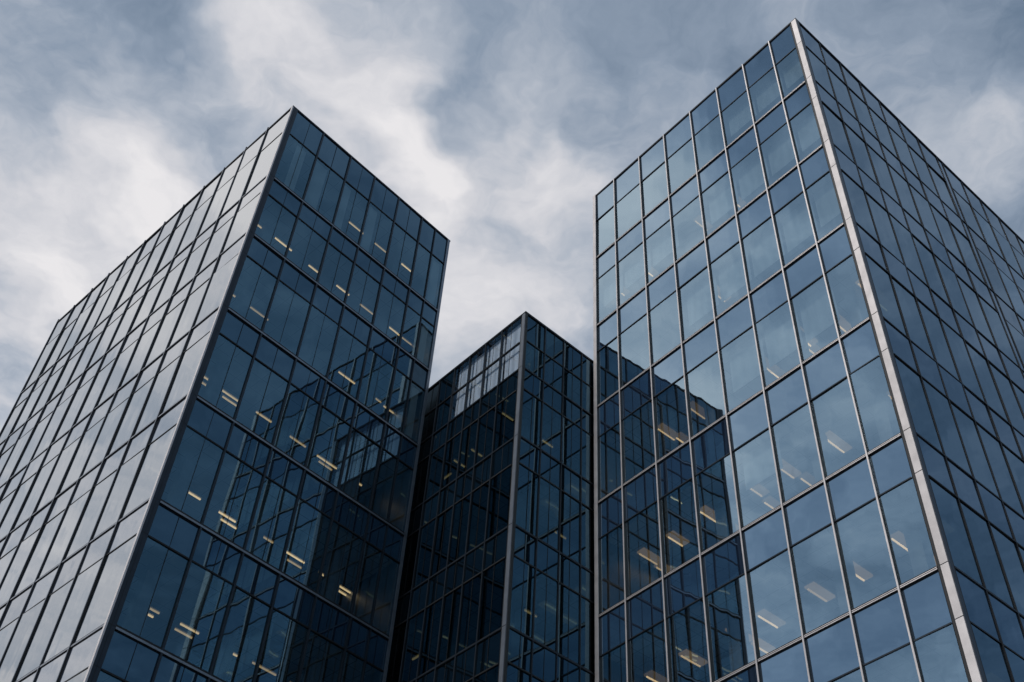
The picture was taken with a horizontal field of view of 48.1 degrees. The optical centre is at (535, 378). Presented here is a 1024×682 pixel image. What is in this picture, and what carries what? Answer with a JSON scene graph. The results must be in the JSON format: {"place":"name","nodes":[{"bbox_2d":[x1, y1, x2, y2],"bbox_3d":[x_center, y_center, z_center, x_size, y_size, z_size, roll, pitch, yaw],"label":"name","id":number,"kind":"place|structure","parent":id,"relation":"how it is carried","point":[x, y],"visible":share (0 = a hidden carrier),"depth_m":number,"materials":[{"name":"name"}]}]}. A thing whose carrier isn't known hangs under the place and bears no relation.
{"place":"outdoors","nodes":[
{"label":"outdoors","id":0,"kind":"place"},
{"bbox_2d":[0,0,1023,430],"label":"sky","id":1,"kind":"structure","parent":0,"point":[500,123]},
{"label":"ground","id":2,"kind":"structure","parent":0,"visible":0},
{"bbox_2d":[0,105,449,681],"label":"glass tower","id":3,"kind":"structure","parent":2,"relation":"on","point":[210,435],"depth_m":37.83,"materials":[{"name":"blue glass"}]},
{"bbox_2d":[0,527,40,605],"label":"window","id":4,"kind":"structure","parent":3,"relation":"in","point":[16,566],"depth_m":36.22,"materials":[{"name":"grey glass"}]},
{"bbox_2d":[12,454,58,529],"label":"window","id":5,"kind":"structure","parent":3,"relation":"in","point":[28,507],"depth_m":39.74,"materials":[{"name":"grey glass"}]},
{"bbox_2d":[13,509,64,596],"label":"window","id":6,"kind":"structure","parent":3,"relation":"in","point":[31,570],"depth_m":35.39,"materials":[{"name":"grey glass"}]},
{"bbox_2d":[34,436,80,512],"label":"window","id":7,"kind":"structure","parent":3,"relation":"in","point":[65,456],"depth_m":39.05,"materials":[{"name":"grey glass"}]},
{"bbox_2d":[38,489,90,577],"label":"window","id":8,"kind":"structure","parent":3,"relation":"in","point":[59,545],"depth_m":34.69,"materials":[{"name":"grey glass"}]},
{"bbox_2d":[58,416,104,493],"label":"window","id":9,"kind":"structure","parent":3,"relation":"in","point":[83,450],"depth_m":38.35,"materials":[{"name":"grey glass"}]},
{"bbox_2d":[64,468,117,558],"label":"window","id":10,"kind":"structure","parent":3,"relation":"in","point":[81,537],"depth_m":33.99,"materials":[{"name":"grey glass"}]},
{"bbox_2d":[81,397,128,475],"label":"window","id":11,"kind":"structure","parent":3,"relation":"in","point":[109,426],"depth_m":37.64,"materials":[{"name":"grey glass"}]},
{"bbox_2d":[92,448,144,538],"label":"window","id":12,"kind":"structure","parent":3,"relation":"in","point":[120,488],"depth_m":33.30,"materials":[{"name":"grey glass"}]},
{"bbox_2d":[107,377,153,455],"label":"window","id":13,"kind":"structure","parent":3,"relation":"in","point":[133,409],"depth_m":36.94,"materials":[{"name":"grey glass"}]},
{"bbox_2d":[120,423,176,518],"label":"window","id":14,"kind":"structure","parent":3,"relation":"in","point":[144,483],"depth_m":32.55,"materials":[{"name":"grey glass"}]},
{"bbox_2d":[133,356,179,435],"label":"window","id":15,"kind":"structure","parent":3,"relation":"in","point":[151,409],"depth_m":36.24,"materials":[{"name":"grey glass"}]},
{"bbox_2d":[143,299,184,367],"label":"window","id":16,"kind":"structure","parent":3,"relation":"in","point":[159,345],"depth_m":39.88,"materials":[{"name":"grey glass"}]},
{"bbox_2d":[161,330,210,413],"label":"window","id":17,"kind":"structure","parent":3,"relation":"in","point":[186,370],"depth_m":35.51,"materials":[{"name":"grey glass"}]},
{"bbox_2d":[168,278,209,346],"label":"window","id":18,"kind":"structure","parent":3,"relation":"in","point":[186,319],"depth_m":39.19,"materials":[{"name":"grey glass"}]},
{"bbox_2d":[193,254,237,326],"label":"window","id":19,"kind":"structure","parent":3,"relation":"in","point":[218,283],"depth_m":38.41,"materials":[{"name":"grey glass"}]},
{"bbox_2d":[276,133,315,198],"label":"window","id":20,"kind":"structure","parent":3,"relation":"in","point":[296,163],"depth_m":44.01,"materials":[{"name":"blue glass"}]},
{"bbox_2d":[304,157,344,221],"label":"window","id":21,"kind":"structure","parent":3,"relation":"in","point":[325,185],"depth_m":44.71,"materials":[{"name":"blue glass"}]},
{"bbox_2d":[334,181,368,243],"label":"window","id":22,"kind":"structure","parent":3,"relation":"in","point":[352,208],"depth_m":45.41,"materials":[{"name":"blue glass"}]},
{"bbox_2d":[360,201,393,264],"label":"window","id":23,"kind":"structure","parent":3,"relation":"in","point":[376,234],"depth_m":46.06,"materials":[{"name":"blue glass"}]},
{"bbox_2d":[386,222,417,284],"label":"window","id":24,"kind":"structure","parent":3,"relation":"in","point":[400,260],"depth_m":46.77,"materials":[{"name":"blue glass"}]},
{"bbox_2d":[386,311,594,681],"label":"glass tower","id":25,"kind":"structure","parent":2,"relation":"on","point":[497,581],"depth_m":36.15,"materials":[{"name":"blue glass"}]},
{"bbox_2d":[400,608,424,681],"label":"window","id":26,"kind":"structure","parent":25,"relation":"in","point":[412,646],"depth_m":34.72,"materials":[{"name":"black glass"}]},
{"bbox_2d":[413,517,435,587],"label":"window","id":27,"kind":"structure","parent":25,"relation":"in","point":[427,530],"depth_m":37.30,"materials":[{"name":"black glass"}]},
{"bbox_2d":[418,596,442,675],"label":"window","id":28,"kind":"structure","parent":25,"relation":"in","point":[429,643],"depth_m":34.25,"materials":[{"name":"black glass"}]},
{"bbox_2d":[431,505,452,575],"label":"window","id":29,"kind":"structure","parent":25,"relation":"in","point":[439,562],"depth_m":36.86,"materials":[{"name":"black glass"}]},
{"bbox_2d":[437,584,461,664],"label":"window","id":30,"kind":"structure","parent":25,"relation":"in","point":[447,645],"depth_m":33.78,"materials":[{"name":"black glass"}]},
{"bbox_2d":[448,492,470,564],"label":"window","id":31,"kind":"structure","parent":25,"relation":"in","point":[457,545],"depth_m":36.40,"materials":[{"name":"black glass"}]},
{"bbox_2d":[457,571,481,652],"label":"window","id":32,"kind":"structure","parent":25,"relation":"in","point":[471,589],"depth_m":33.32,"materials":[{"name":"black glass"}]},
{"bbox_2d":[467,480,488,551],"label":"window","id":33,"kind":"structure","parent":25,"relation":"in","point":[476,536],"depth_m":35.94,"materials":[{"name":"black glass"}]},
{"bbox_2d":[478,556,505,639],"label":"window","id":34,"kind":"structure","parent":25,"relation":"in","point":[491,608],"depth_m":32.81,"materials":[{"name":"black glass"}]},
{"bbox_2d":[486,464,511,539],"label":"window","id":35,"kind":"structure","parent":25,"relation":"in","point":[498,512],"depth_m":35.41,"materials":[{"name":"black glass"}]},
{"bbox_2d":[493,390,516,450],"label":"window","id":36,"kind":"structure","parent":25,"relation":"in","point":[505,416],"depth_m":37.96,"materials":[{"name":"black glass"}]},
{"bbox_2d":[510,555,534,637],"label":"window","id":37,"kind":"structure","parent":25,"relation":"in","point":[521,615],"depth_m":32.67,"materials":[{"name":"blue glass"}]},
{"bbox_2d":[516,462,538,535],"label":"window","id":38,"kind":"structure","parent":25,"relation":"in","point":[527,497],"depth_m":35.29,"materials":[{"name":"blue glass"}]},
{"bbox_2d":[521,388,541,447],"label":"window","id":39,"kind":"structure","parent":25,"relation":"in","point":[532,405],"depth_m":37.84,"materials":[{"name":"blue glass"}]},
{"bbox_2d":[534,568,557,650],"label":"window","id":40,"kind":"structure","parent":25,"relation":"in","point":[545,623],"depth_m":33.10,"materials":[{"name":"blue glass"}]},
{"bbox_2d":[538,475,559,549],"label":"window","id":41,"kind":"structure","parent":25,"relation":"in","point":[549,500],"depth_m":35.71,"materials":[{"name":"blue glass"}]},
{"bbox_2d":[542,401,561,460],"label":"window","id":42,"kind":"structure","parent":25,"relation":"in","point":[552,419],"depth_m":38.24,"materials":[{"name":"blue glass"}]},
{"bbox_2d":[558,582,579,663],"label":"window","id":43,"kind":"structure","parent":25,"relation":"in","point":[568,621],"depth_m":33.50,"materials":[{"name":"blue glass"}]},
{"bbox_2d":[560,489,580,562],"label":"window","id":44,"kind":"structure","parent":25,"relation":"in","point":[570,506],"depth_m":36.13,"materials":[{"name":"blue glass"}]},
{"bbox_2d":[562,415,580,473],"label":"window","id":45,"kind":"structure","parent":25,"relation":"in","point":[571,446],"depth_m":38.68,"materials":[{"name":"blue glass"}]},
{"bbox_2d":[581,503,593,571],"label":"window","id":46,"kind":"structure","parent":25,"relation":"in","point":[587,553],"depth_m":36.48,"materials":[{"name":"blue glass"}]},
{"bbox_2d":[581,595,594,672],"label":"window","id":47,"kind":"structure","parent":25,"relation":"in","point":[587,606],"depth_m":33.89,"materials":[{"name":"blue glass"}]},
{"bbox_2d":[593,18,1023,681],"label":"glass tower","id":48,"kind":"structure","parent":2,"relation":"on","point":[809,336],"depth_m":34.07,"materials":[{"name":"blue glass"}]},
{"bbox_2d":[597,265,616,322],"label":"window","id":49,"kind":"structure","parent":48,"relation":"in","point":[606,283],"depth_m":44.68,"materials":[{"name":"blue glass"}]},
{"bbox_2d":[598,336,618,403],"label":"window","id":50,"kind":"structure","parent":48,"relation":"in","point":[608,381],"depth_m":41.56,"materials":[{"name":"blue glass"}]},
{"bbox_2d":[598,421,620,499],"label":"window","id":51,"kind":"structure","parent":48,"relation":"in","point":[609,441],"depth_m":38.31,"materials":[{"name":"blue glass"}]},
{"bbox_2d":[599,523,623,612],"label":"window","id":52,"kind":"structure","parent":48,"relation":"in","point":[611,543],"depth_m":35.10,"materials":[{"name":"blue glass"}]},
{"bbox_2d":[600,641,626,681],"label":"window","id":53,"kind":"structure","parent":48,"relation":"in","point":[613,662],"depth_m":32.65,"materials":[{"name":"blue glass"}]},
{"bbox_2d":[616,183,640,238],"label":"window","id":54,"kind":"structure","parent":48,"relation":"in","point":[628,209],"depth_m":46.95,"materials":[{"name":"blue glass"}]},
{"bbox_2d":[617,241,644,305],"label":"window","id":55,"kind":"structure","parent":48,"relation":"in","point":[631,274],"depth_m":43.95,"materials":[{"name":"blue glass"}]},
{"bbox_2d":[619,313,649,386],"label":"window","id":56,"kind":"structure","parent":48,"relation":"in","point":[634,344],"depth_m":40.81,"materials":[{"name":"blue glass"}]},
{"bbox_2d":[622,398,654,482],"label":"window","id":57,"kind":"structure","parent":48,"relation":"in","point":[638,433],"depth_m":37.61,"materials":[{"name":"blue glass"}]},
{"bbox_2d":[625,500,661,595],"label":"window","id":58,"kind":"structure","parent":48,"relation":"in","point":[643,555],"depth_m":34.39,"materials":[{"name":"blue glass"}]},
{"bbox_2d":[628,619,667,681],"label":"window","id":59,"kind":"structure","parent":48,"relation":"in","point":[647,649],"depth_m":31.71,"materials":[{"name":"blue glass"}]},
{"bbox_2d":[641,161,667,215],"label":"window","id":60,"kind":"structure","parent":48,"relation":"in","point":[654,186],"depth_m":46.18,"materials":[{"name":"blue glass"}]},
{"bbox_2d":[645,219,673,282],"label":"window","id":61,"kind":"structure","parent":48,"relation":"in","point":[659,250],"depth_m":43.17,"materials":[{"name":"blue glass"}]},
{"bbox_2d":[649,290,680,363],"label":"window","id":62,"kind":"structure","parent":48,"relation":"in","point":[664,319],"depth_m":40.00,"materials":[{"name":"blue glass"}]},
{"bbox_2d":[654,375,688,459],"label":"window","id":63,"kind":"structure","parent":48,"relation":"in","point":[670,403],"depth_m":36.81,"materials":[{"name":"blue glass"}]},
{"bbox_2d":[660,477,698,573],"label":"window","id":64,"kind":"structure","parent":48,"relation":"in","point":[678,515],"depth_m":33.59,"materials":[{"name":"blue glass"}]},
{"bbox_2d":[667,137,695,193],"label":"window","id":65,"kind":"structure","parent":48,"relation":"in","point":[681,164],"depth_m":45.37,"materials":[{"name":"blue glass"}]},
{"bbox_2d":[672,195,703,259],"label":"window","id":66,"kind":"structure","parent":48,"relation":"in","point":[687,222],"depth_m":42.36,"materials":[{"name":"blue glass"}]},
{"bbox_2d":[667,596,709,681],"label":"window","id":67,"kind":"structure","parent":48,"relation":"in","point":[688,652],"depth_m":30.66,"materials":[{"name":"blue glass"}]},
{"bbox_2d":[678,266,713,340],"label":"window","id":68,"kind":"structure","parent":48,"relation":"in","point":[695,294],"depth_m":39.23,"materials":[{"name":"blue glass"}]},
{"bbox_2d":[686,350,724,435],"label":"window","id":69,"kind":"structure","parent":48,"relation":"in","point":[704,384],"depth_m":36.02,"materials":[{"name":"blue glass"}]},
{"bbox_2d":[694,114,724,169],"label":"window","id":70,"kind":"structure","parent":48,"relation":"in","point":[709,142],"depth_m":44.58,"materials":[{"name":"blue glass"}]},
{"bbox_2d":[695,452,738,551],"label":"window","id":71,"kind":"structure","parent":48,"relation":"in","point":[717,508],"depth_m":32.79,"materials":[{"name":"blue glass"}]},
{"bbox_2d":[701,171,734,235],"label":"window","id":72,"kind":"structure","parent":48,"relation":"in","point":[717,200],"depth_m":41.59,"materials":[{"name":"blue glass"}]},
{"bbox_2d":[709,241,746,315],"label":"window","id":73,"kind":"structure","parent":48,"relation":"in","point":[727,270],"depth_m":38.44,"materials":[{"name":"blue glass"}]},
{"bbox_2d":[705,572,754,680],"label":"window","id":74,"kind":"structure","parent":48,"relation":"in","point":[731,640],"depth_m":29.75,"materials":[{"name":"blue glass"}]},
{"bbox_2d":[721,89,752,145],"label":"window","id":75,"kind":"structure","parent":48,"relation":"in","point":[736,117],"depth_m":43.82,"materials":[{"name":"blue glass"}]},
{"bbox_2d":[720,325,762,411],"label":"window","id":76,"kind":"structure","parent":48,"relation":"in","point":[741,371],"depth_m":35.23,"materials":[{"name":"blue glass"}]},
{"bbox_2d":[730,146,765,211],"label":"window","id":77,"kind":"structure","parent":48,"relation":"in","point":[748,181],"depth_m":40.82,"materials":[{"name":"blue glass"}]},
{"bbox_2d":[732,427,780,526],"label":"window","id":78,"kind":"structure","parent":48,"relation":"in","point":[758,492],"depth_m":32.01,"materials":[{"name":"blue glass"}]},
{"bbox_2d":[741,216,780,290],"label":"window","id":79,"kind":"structure","parent":48,"relation":"in","point":[761,254],"depth_m":37.67,"materials":[{"name":"blue glass"}]},
{"bbox_2d":[748,66,781,121],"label":"window","id":80,"kind":"structure","parent":48,"relation":"in","point":[764,93],"depth_m":43.07,"materials":[{"name":"blue glass"}]},
{"bbox_2d":[747,548,800,656],"bbox_3d":[6.039,5.679,28.955,0.080,2.734,1.420,34,-54,-26],"label":"window","id":81,"kind":"structure","parent":48,"relation":"in","point":[775,612],"depth_m":28.96,"materials":[{"name":"blue glass"}]},
{"bbox_2d":[755,300,799,386],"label":"window","id":82,"kind":"structure","parent":48,"relation":"in","point":[778,350],"depth_m":34.46,"materials":[{"name":"blue glass"}]},
{"bbox_2d":[759,122,796,186],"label":"window","id":83,"kind":"structure","parent":48,"relation":"in","point":[777,151],"depth_m":40.09,"materials":[{"name":"blue glass"}]},
{"bbox_2d":[775,48,804,97],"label":"window","id":84,"kind":"structure","parent":48,"relation":"in","point":[789,70],"depth_m":42.44,"materials":[{"name":"blue glass"}]},
{"bbox_2d":[773,191,814,265],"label":"window","id":85,"kind":"structure","parent":48,"relation":"in","point":[792,220],"depth_m":36.94,"materials":[{"name":"blue glass"}]},
{"bbox_2d":[771,401,822,501],"bbox_3d":[7.130,2.021,31.252,0.081,2.943,1.372,34,-54,-26],"label":"window","id":86,"kind":"structure","parent":48,"relation":"in","point":[799,467],"depth_m":31.25,"materials":[{"name":"blue glass"}]},
{"bbox_2d":[789,103,821,161],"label":"window","id":87,"kind":"structure","parent":48,"relation":"in","point":[804,128],"depth_m":39.45,"materials":[{"name":"blue glass"}]},
{"bbox_2d":[790,274,837,360],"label":"window","id":88,"kind":"structure","parent":48,"relation":"in","point":[815,325],"depth_m":33.73,"materials":[{"name":"blue glass"}]},
{"bbox_2d":[790,523,848,633],"bbox_3d":[6.990,4.923,28.190,0.080,2.734,1.372,34,-54,-26],"label":"window","id":89,"kind":"structure","parent":48,"relation":"in","point":[821,591],"depth_m":28.19,"materials":[{"name":"blue glass"}]},
{"bbox_2d":[805,170,842,239],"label":"window","id":90,"kind":"structure","parent":48,"relation":"in","point":[823,203],"depth_m":36.29,"materials":[{"name":"blue glass"}]},
{"bbox_2d":[810,376,864,476],"bbox_3d":[8.048,1.281,30.504,0.080,2.943,1.312,34,-54,-26],"label":"window","id":91,"kind":"structure","parent":48,"relation":"in","point":[839,435],"depth_m":30.51,"materials":[{"name":"blue glass"}]},
{"bbox_2d":[825,254,868,334],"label":"window","id":92,"kind":"structure","parent":48,"relation":"in","point":[848,300],"depth_m":33.08,"materials":[{"name":"blue glass"}]},
{"bbox_2d":[841,169,878,240],"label":"window","id":93,"kind":"structure","parent":48,"relation":"in","point":[859,204],"depth_m":36.24,"materials":[{"name":"blue glass"}]},
{"bbox_2d":[834,497,896,608],"bbox_3d":[7.903,4.199,27.458,0.080,2.734,1.312,34,-54,-26],"label":"window","id":94,"kind":"structure","parent":48,"relation":"in","point":[869,572],"depth_m":27.45,"materials":[{"name":"blue glass"}]},
{"bbox_2d":[849,355,899,450],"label":"window","id":95,"kind":"structure","parent":48,"relation":"in","point":[877,414],"depth_m":29.86,"materials":[{"name":"blue glass"}]},
{"bbox_2d":[865,190,903,263],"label":"window","id":96,"kind":"structure","parent":48,"relation":"in","point":[886,234],"depth_m":36.79,"materials":[{"name":"blue glass"}]},
{"bbox_2d":[865,252,907,336],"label":"window","id":97,"kind":"structure","parent":48,"relation":"in","point":[886,296],"depth_m":33.03,"materials":[{"name":"blue glass"}]},
{"bbox_2d":[863,642,918,681],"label":"window","id":98,"kind":"structure","parent":48,"relation":"in","point":[897,665],"depth_m":25.13,"materials":[{"name":"blue glass"}]},
{"bbox_2d":[878,476,936,583],"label":"window","id":99,"kind":"structure","parent":48,"relation":"in","point":[913,555],"depth_m":26.80,"materials":[{"name":"blue glass"}]},
{"bbox_2d":[889,212,927,284],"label":"window","id":100,"kind":"structure","parent":48,"relation":"in","point":[904,237],"depth_m":37.34,"materials":[{"name":"blue glass"}]},
{"bbox_2d":[891,275,934,358],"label":"window","id":101,"kind":"structure","parent":48,"relation":"in","point":[911,314],"depth_m":33.59,"materials":[{"name":"blue glass"}]},
{"bbox_2d":[894,353,942,452],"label":"window","id":102,"kind":"structure","parent":48,"relation":"in","point":[917,401],"depth_m":29.80,"materials":[{"name":"blue glass"}]},
{"bbox_2d":[911,232,949,304],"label":"window","id":103,"kind":"structure","parent":48,"relation":"in","point":[935,282],"depth_m":37.91,"materials":[{"name":"blue glass"}]},
{"bbox_2d":[916,297,959,380],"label":"window","id":104,"kind":"structure","parent":48,"relation":"in","point":[938,340],"depth_m":34.15,"materials":[{"name":"blue glass"}]},
{"bbox_2d":[913,622,967,681],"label":"window","id":105,"kind":"structure","parent":48,"relation":"in","point":[938,652],"depth_m":24.34,"materials":[{"name":"blue glass"}]},
{"bbox_2d":[922,376,972,475],"bbox_3d":[10.864,1.274,30.369,1.233,2.946,0.081,34,-54,-26],"label":"window","id":106,"kind":"structure","parent":48,"relation":"in","point":[941,409],"depth_m":30.35,"materials":[{"name":"blue glass"}]},
{"bbox_2d":[934,254,973,325],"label":"window","id":107,"kind":"structure","parent":48,"relation":"in","point":[948,275],"depth_m":38.45,"materials":[{"name":"blue glass"}]},
{"bbox_2d":[929,475,982,585],"bbox_3d":[9.795,3.558,26.762,1.172,2.737,0.080,34,-54,-26],"label":"window","id":108,"kind":"structure","parent":48,"relation":"in","point":[960,547],"depth_m":26.75,"materials":[{"name":"blue glass"}]},
{"bbox_2d":[941,318,985,402],"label":"window","id":109,"kind":"structure","parent":48,"relation":"in","point":[965,368],"depth_m":34.67,"materials":[{"name":"blue glass"}]},
{"bbox_2d":[950,399,999,497],"bbox_3d":[11.810,1.890,30.911,1.203,2.946,0.080,34,-54,-26],"label":"window","id":110,"kind":"structure","parent":48,"relation":"in","point":[982,472],"depth_m":30.91,"materials":[{"name":"blue glass"}]},
{"bbox_2d":[965,339,1008,421],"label":"window","id":111,"kind":"structure","parent":48,"relation":"in","point":[990,391],"depth_m":35.27,"materials":[{"name":"blue glass"}]},
{"bbox_2d":[959,498,1014,608],"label":"window","id":112,"kind":"structure","parent":48,"relation":"in","point":[986,553],"depth_m":27.31,"materials":[{"name":"blue glass"}]},
{"bbox_2d":[975,420,1023,516],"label":"window","id":113,"kind":"structure","parent":48,"relation":"in","point":[998,463],"depth_m":31.47,"materials":[{"name":"blue glass"}]},
{"bbox_2d":[988,360,1023,434],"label":"window","id":114,"kind":"structure","parent":48,"relation":"in","point":[1013,409],"depth_m":35.91,"materials":[{"name":"blue glass"}]},
{"bbox_2d":[989,521,1023,614],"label":"window","id":115,"kind":"structure","parent":48,"relation":"in","point":[1006,546],"depth_m":28.10,"materials":[{"name":"blue glass"}]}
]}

